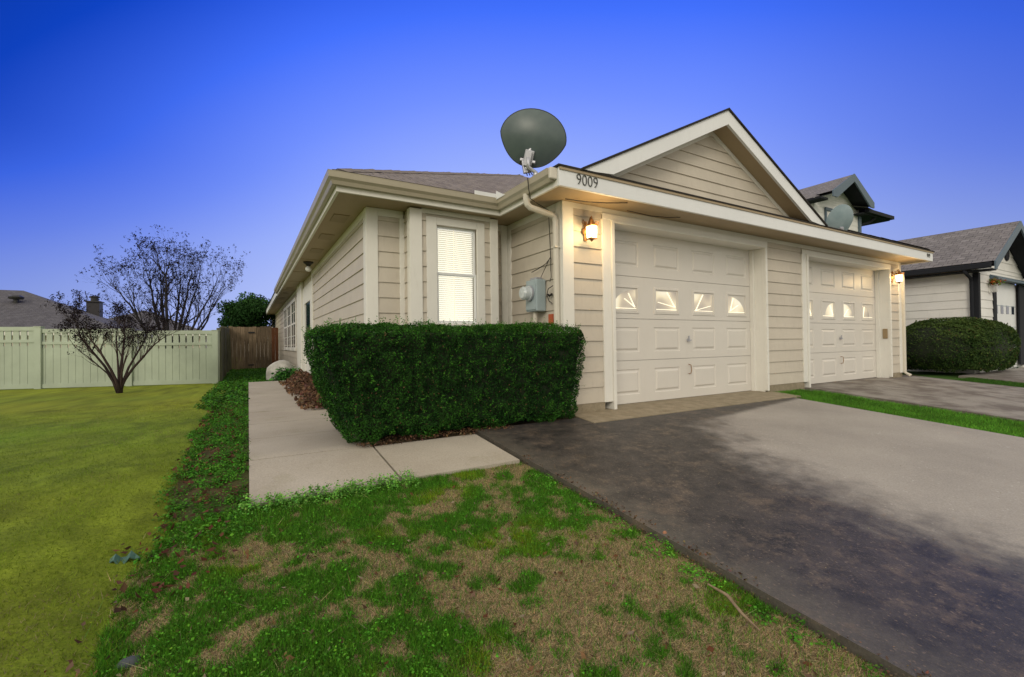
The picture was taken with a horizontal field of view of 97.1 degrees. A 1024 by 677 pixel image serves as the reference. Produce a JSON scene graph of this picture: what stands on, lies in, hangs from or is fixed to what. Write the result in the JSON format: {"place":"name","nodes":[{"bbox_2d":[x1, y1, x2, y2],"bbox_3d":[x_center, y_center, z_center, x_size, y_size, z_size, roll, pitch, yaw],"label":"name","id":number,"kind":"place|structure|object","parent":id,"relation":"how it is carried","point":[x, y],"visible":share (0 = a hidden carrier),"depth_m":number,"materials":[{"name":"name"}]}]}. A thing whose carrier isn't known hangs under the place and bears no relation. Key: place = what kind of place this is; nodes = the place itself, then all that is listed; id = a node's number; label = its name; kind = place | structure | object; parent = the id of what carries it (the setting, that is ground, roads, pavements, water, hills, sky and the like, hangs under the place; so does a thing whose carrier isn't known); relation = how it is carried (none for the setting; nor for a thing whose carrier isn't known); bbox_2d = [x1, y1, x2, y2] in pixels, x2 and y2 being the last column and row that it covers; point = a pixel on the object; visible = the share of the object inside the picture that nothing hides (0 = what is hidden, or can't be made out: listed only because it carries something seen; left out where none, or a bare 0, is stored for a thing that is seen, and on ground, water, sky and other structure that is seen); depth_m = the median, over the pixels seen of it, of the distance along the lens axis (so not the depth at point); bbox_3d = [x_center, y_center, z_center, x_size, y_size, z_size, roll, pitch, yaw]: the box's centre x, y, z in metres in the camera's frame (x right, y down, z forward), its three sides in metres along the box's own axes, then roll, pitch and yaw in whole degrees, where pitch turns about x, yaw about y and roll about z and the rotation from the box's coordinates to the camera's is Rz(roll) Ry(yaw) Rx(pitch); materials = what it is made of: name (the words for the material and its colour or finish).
{"place":"outdoors","nodes":[
{"label":"outdoors","id":0,"kind":"place"},
{"bbox_2d":[74,461,890,676],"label":"grass","id":1,"kind":"structure","parent":0,"point":[336,590],"depth_m":1.81,"materials":[{"name":"green plant"}]},
{"bbox_2d":[0,357,1017,676],"bbox_3d":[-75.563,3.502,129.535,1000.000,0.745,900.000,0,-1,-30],"label":"ground","id":2,"kind":"structure","parent":0,"point":[56,401],"depth_m":2.23,"materials":[{"name":"green plant"}]},
{"bbox_2d":[0,290,152,348],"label":"grey roofed house","id":3,"kind":"structure","parent":2,"relation":"on","point":[19,308],"depth_m":26.35,"materials":[{"name":"paint"}]},
{"bbox_2d":[0,400,216,676],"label":"short turf","id":4,"kind":"structure","parent":2,"relation":"on","point":[46,576],"depth_m":2.30,"materials":[{"name":"green plant"}]},
{"bbox_2d":[0,326,219,388],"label":"vinyl fence","id":5,"kind":"object","parent":2,"relation":"on","point":[35,363],"visible":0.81,"depth_m":10.67,"materials":[{"name":"white plastic"}]},
{"bbox_2d":[40,289,191,392],"bbox_3d":[-7.817,0.082,9.075,2.308,2.127,1.452,0,-1,-30],"label":"crape myrtle tree","id":6,"kind":"object","parent":2,"relation":"on","point":[118,381],"visible":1,"depth_m":8.90,"materials":[{"name":"brown plant"}]},
{"bbox_2d":[109,550,140,563],"bbox_3d":[-1.748,0.993,2.043,0.108,0.044,0.060,0,-1,-30],"label":"plastic scrap","id":7,"kind":"object","parent":2,"relation":"on","point":[131,555],"visible":0.95,"depth_m":2.04,"materials":[{"name":"teal"}]},
{"bbox_2d":[115,655,140,670],"bbox_3d":[-1.257,1.065,1.482,0.071,0.034,0.048,0,-1,-30],"label":"stone","id":8,"kind":"object","parent":2,"relation":"on","point":[131,659],"visible":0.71,"depth_m":1.47,"materials":[{"name":"grey stone"}]},
{"bbox_2d":[84,295,206,348],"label":"chimney house","id":9,"kind":"structure","parent":2,"relation":"on","point":[95,303],"depth_m":35.18,"materials":[{"name":"paint"}]},
{"bbox_2d":[76,224,249,348],"bbox_3d":[-10.999,-1.172,14.433,4.638,5.062,3.079,0,-1,-30],"label":"bare tree","id":10,"kind":"object","parent":2,"relation":"on","point":[164,282],"visible":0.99,"depth_m":14.53,"materials":[{"name":"brown plant"}]},
{"bbox_2d":[108,399,243,612],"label":"fallen leaves","id":11,"kind":"object","parent":2,"relation":"on","point":[124,586],"visible":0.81,"depth_m":2.44,"materials":[{"name":"brown plant"}]},
{"bbox_2d":[133,404,257,564],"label":"weeds","id":12,"kind":"object","parent":2,"relation":"on","point":[226,417],"visible":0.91,"depth_m":3.06,"materials":[{"name":"green plant"}]},
{"bbox_2d":[216,326,230,380],"bbox_3d":[-9.505,0.430,15.029,0.136,1.896,8.431,0,-1,-30],"label":"wooden side fence","id":13,"kind":"object","parent":2,"relation":"on","point":[225,351],"visible":0.69,"depth_m":13.43,"materials":[{"name":"brown wood"}]},
{"bbox_2d":[193,367,275,409],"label":"weeds","id":14,"kind":"object","parent":2,"relation":"on","point":[237,381],"visible":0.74,"depth_m":9.00,"materials":[{"name":"green plant"}]},
{"bbox_2d":[216,291,274,342],"bbox_3d":[-12.877,-0.410,22.479,3.084,3.831,2.390,0,-1,-30],"label":"evergreen tree","id":15,"kind":"object","parent":2,"relation":"on","point":[249,311],"visible":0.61,"depth_m":21.81,"materials":[{"name":"green plant"}]},
{"bbox_2d":[229,326,278,369],"bbox_3d":[-10.915,0.451,19.132,1.825,1.936,0.140,0,-1,-30],"label":"wooden gate fence","id":16,"kind":"object","parent":2,"relation":"on","point":[243,350],"visible":0.7,"depth_m":19.09,"materials":[{"name":"brown wood"}]},
{"bbox_2d":[266,360,292,380],"bbox_3d":[-5.963,0.948,11.676,0.609,0.790,0.605,-1,-1,15],"label":"boulder","id":17,"kind":"object","parent":2,"relation":"on","point":[272,367],"visible":0.37,"depth_m":11.45,"materials":[{"name":"stone"}]},
{"bbox_2d":[269,367,299,380],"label":"weeds","id":18,"kind":"object","parent":2,"relation":"on","point":[282,375],"visible":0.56,"depth_m":11.10,"materials":[{"name":"green plant"}]},
{"bbox_2d":[278,368,325,409],"bbox_3d":[-3.661,0.793,8.036,0.647,0.358,5.270,0,-1,-30],"label":"dead foliage","id":19,"kind":"object","parent":2,"relation":"on","point":[300,382],"visible":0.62,"depth_m":7.58,"materials":[{"name":"brown plant"}]},
{"bbox_2d":[237,468,420,515],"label":"weeds","id":20,"kind":"object","parent":2,"relation":"on","point":[350,486],"visible":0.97,"depth_m":2.72,"materials":[{"name":"green plant"}]},
{"bbox_2d":[249,381,519,507],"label":"walkway","id":21,"kind":"structure","parent":2,"relation":"on","point":[293,447],"depth_m":3.52,"materials":[{"name":"concrete"}]},
{"bbox_2d":[355,423,512,446],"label":"fallen leaves","id":22,"kind":"object","parent":2,"relation":"on","point":[425,436],"visible":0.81,"depth_m":3.96,"materials":[{"name":"brown plant"}]},
{"bbox_2d":[301,315,587,443],"bbox_3d":[-0.595,0.330,4.614,2.791,1.094,1.271,0,-1,-30],"label":"box hedge","id":23,"kind":"object","parent":2,"relation":"on","point":[379,379],"visible":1,"depth_m":4.05,"materials":[{"name":"green plant"}]},
{"bbox_2d":[101,468,791,676],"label":"weeds","id":24,"kind":"object","parent":2,"relation":"on","point":[279,673],"visible":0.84,"depth_m":1.74,"materials":[{"name":"green plant"}]},
{"bbox_2d":[44,465,850,676],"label":"fallen leaves","id":25,"kind":"object","parent":2,"relation":"on","point":[71,664],"visible":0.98,"depth_m":1.79,"materials":[{"name":"brown plant"}]},
{"bbox_2d":[475,418,592,440],"bbox_3d":[0.246,0.915,4.429,1.220,0.131,0.250,0,-1,-30],"label":"driveway corner","id":26,"kind":"object","parent":2,"relation":"on","point":[485,434],"visible":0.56,"depth_m":4.38,"materials":[{"name":"concrete"}]},
{"bbox_2d":[265,107,934,418],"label":"duplex house","id":27,"kind":"structure","parent":2,"relation":"on","point":[749,269],"depth_m":6.04,"materials":[{"name":"paint"}]},
{"bbox_2d":[284,306,286,349],"bbox_3d":[-8.231,-0.353,16.422,0.039,1.540,1.590,0,-1,-30],"label":"side window","id":28,"kind":"structure","parent":27,"relation":"in","point":[285,309],"depth_m":16.40,"materials":[{"name":"paint"}]},
{"bbox_2d":[287,302,290,349],"bbox_3d":[-7.400,-0.379,14.997,0.039,1.540,1.590,0,-1,-30],"label":"side window","id":29,"kind":"structure","parent":27,"relation":"in","point":[289,305],"depth_m":14.93,"materials":[{"name":"glass"}]},
{"bbox_2d":[291,297,296,350],"bbox_3d":[-6.568,-0.404,13.572,0.039,1.540,1.590,0,-1,-30],"label":"side window","id":30,"kind":"structure","parent":27,"relation":"in","point":[293,303],"depth_m":13.55,"materials":[{"name":"glass"}]},
{"bbox_2d":[303,281,311,373],"bbox_3d":[-4.689,-0.131,10.426,0.070,2.200,1.830,0,-1,-30],"label":"entry door","id":31,"kind":"structure","parent":27,"relation":"in","point":[307,311],"depth_m":10.64,"materials":[{"name":"white paint"}]},
{"bbox_2d":[303,261,313,271],"bbox_3d":[-3.849,-1.354,8.547,0.179,0.185,0.179,0,-1,-30],"label":"eave lamp","id":32,"kind":"object","parent":27,"relation":"attached to","point":[308,265],"visible":1,"depth_m":8.51,"materials":[{"name":"white plastic"}]},
{"bbox_2d":[426,216,485,326],"bbox_3d":[-0.707,-0.758,5.529,0.760,1.350,0.180,0,-1,-30],"label":"window","id":33,"kind":"structure","parent":27,"relation":"in","point":[449,266],"depth_m":5.56,"materials":[{"name":"glass"}]},
{"bbox_2d":[500,108,566,175],"bbox_3d":[0.279,-2.139,5.058,0.622,0.757,0.553,-1,-1,36],"label":"satellite dish","id":34,"kind":"object","parent":27,"relation":"on","point":[531,138],"visible":0.98,"depth_m":4.95,"materials":[{"name":"metal"}]},
{"bbox_2d":[519,277,553,332],"bbox_3d":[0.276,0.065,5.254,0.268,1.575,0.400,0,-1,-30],"label":"electric meter","id":35,"kind":"object","parent":27,"relation":"attached to","point":[532,293],"visible":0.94,"depth_m":5.27,"materials":[{"name":"metal"}]},
{"bbox_2d":[527,178,552,302],"bbox_3d":[0.332,-1.053,5.145,0.263,1.315,0.707,-1,-1,5],"label":"cable","id":36,"kind":"object","parent":27,"relation":"attached to","point":[549,295],"visible":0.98,"depth_m":5.18,"materials":[{"name":"rubber"}]},
{"bbox_2d":[582,216,598,241],"bbox_3d":[0.889,-1.236,5.101,0.169,0.294,0.196,0,-1,-30],"label":"wall lantern","id":37,"kind":"object","parent":27,"relation":"attached to","point":[591,224],"depth_m":5.08,"materials":[{"name":"white glass"}]},
{"bbox_2d":[565,198,679,217],"bbox_3d":[1.390,-1.522,5.290,1.753,0.041,0.221,0,-1,-30],"label":"cable","id":38,"kind":"object","parent":27,"relation":"attached to","point":[619,202],"visible":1,"depth_m":5.09,"materials":[{"name":"rubber"}]},
{"bbox_2d":[615,230,750,404],"bbox_3d":[2.452,-0.297,6.391,3.160,2.257,0.101,0,-1,-30],"label":"garage door","id":39,"kind":"structure","parent":27,"relation":"in","point":[683,307],"depth_m":6.33,"materials":[{"name":"paint"}]},
{"bbox_2d":[826,204,853,229],"bbox_3d":[6.702,-2.390,9.242,0.461,0.624,0.520,-1,-1,35],"label":"satellite dish","id":40,"kind":"object","parent":27,"relation":"attached to","point":[841,216],"visible":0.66,"depth_m":9.14,"materials":[{"name":"metal"}]},
{"bbox_2d":[809,261,876,383],"bbox_3d":[6.198,-0.310,8.577,3.155,2.235,0.101,0,-1,-30],"label":"garage door","id":41,"kind":"structure","parent":27,"relation":"in","point":[841,298],"depth_m":8.63,"materials":[{"name":"paint"}]},
{"bbox_2d":[891,269,903,283],"bbox_3d":[7.800,-1.255,9.130,0.173,0.297,0.200,0,-1,-30],"label":"wall lantern","id":42,"kind":"object","parent":27,"relation":"attached to","point":[898,273],"depth_m":9.12,"materials":[{"name":"white glass"}]},
{"bbox_2d":[564,390,800,422],"bbox_3d":[2.349,0.899,5.945,3.920,0.136,0.750,0,-1,-30],"label":"garage apron","id":43,"kind":"object","parent":2,"relation":"on","point":[644,409],"visible":0.53,"depth_m":5.71,"materials":[{"name":"concrete"}]},
{"bbox_2d":[527,473,889,676],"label":"weeds","id":44,"kind":"object","parent":2,"relation":"on","point":[767,618],"visible":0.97,"depth_m":1.92,"materials":[{"name":"green plant"}]},
{"bbox_2d":[521,454,930,676],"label":"edge debris","id":45,"kind":"object","parent":2,"relation":"on","point":[886,657],"visible":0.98,"depth_m":2.24,"materials":[{"name":"brown plant"}]},
{"bbox_2d":[707,583,759,630],"bbox_3d":[0.891,1.068,1.812,0.033,0.037,0.280,-1,-1,-16],"label":"stick","id":46,"kind":"object","parent":2,"relation":"on","point":[734,604],"visible":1,"depth_m":1.81,"materials":[{"name":"brown wood"}]},
{"bbox_2d":[799,174,893,232],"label":"two storey house","id":47,"kind":"structure","parent":2,"relation":"on","point":[824,199],"depth_m":26.12,"materials":[{"name":"white paint"}]},
{"bbox_2d":[824,207,832,221],"bbox_3d":[18.681,-6.270,25.985,2.530,2.220,0.105,0,-1,-30],"label":"window","id":48,"kind":"structure","parent":47,"relation":"in","point":[827,210],"depth_m":25.39,"materials":[{"name":"glass"}]},
{"bbox_2d":[774,388,1023,437],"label":"grass strip","id":49,"kind":"object","parent":2,"relation":"on","point":[1011,427],"depth_m":5.75,"materials":[{"name":"green plant"}]},
{"bbox_2d":[899,221,1023,373],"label":"white house","id":50,"kind":"structure","parent":2,"relation":"on","point":[957,273],"depth_m":11.19,"materials":[{"name":"paint"}]},
{"bbox_2d":[987,277,1005,293],"bbox_3d":[11.599,-1.291,10.849,0.403,0.401,0.305,-1,-1,-18],"label":"wall lantern","id":51,"kind":"object","parent":50,"relation":"attached to","point":[993,285],"depth_m":10.82,"materials":[{"name":"white glass"}]},
{"bbox_2d":[997,283,1020,366],"bbox_3d":[13.065,-0.338,11.903,2.630,2.200,0.057,0,-1,-30],"label":"garage door","id":52,"kind":"structure","parent":50,"relation":"in","point":[1007,294],"depth_m":11.88,"materials":[{"name":"paint"}]},
{"bbox_2d":[906,317,1021,372],"bbox_3d":[10.859,0.098,11.021,4.058,1.355,1.823,0,-1,-30],"label":"round shrub","id":53,"kind":"object","parent":2,"relation":"on","point":[954,344],"visible":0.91,"depth_m":10.01,"materials":[{"name":"green plant"}]},
{"bbox_2d":[955,377,1023,387],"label":"grass strip","id":54,"kind":"object","parent":2,"relation":"on","point":[999,382],"depth_m":8.94,"materials":[{"name":"green plant"}]},
{"bbox_2d":[0,0,1023,329],"label":"sky","id":55,"kind":"structure","parent":0,"point":[223,123],"materials":[{"name":"blue"}]},
{"bbox_2d":[488,397,1023,676],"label":"driveway","id":56,"kind":"structure","parent":0,"point":[904,495],"depth_m":2.68,"materials":[{"name":"concrete"}]},
{"bbox_2d":[805,375,1023,421],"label":"neighbour driveway","id":57,"kind":"structure","parent":0,"point":[990,400],"depth_m":7.25,"materials":[{"name":"concrete"}]},
{"bbox_2d":[958,367,1023,382],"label":"driveway","id":58,"kind":"structure","parent":0,"point":[1016,374],"depth_m":10.04,"materials":[{"name":"concrete"}]}
]}

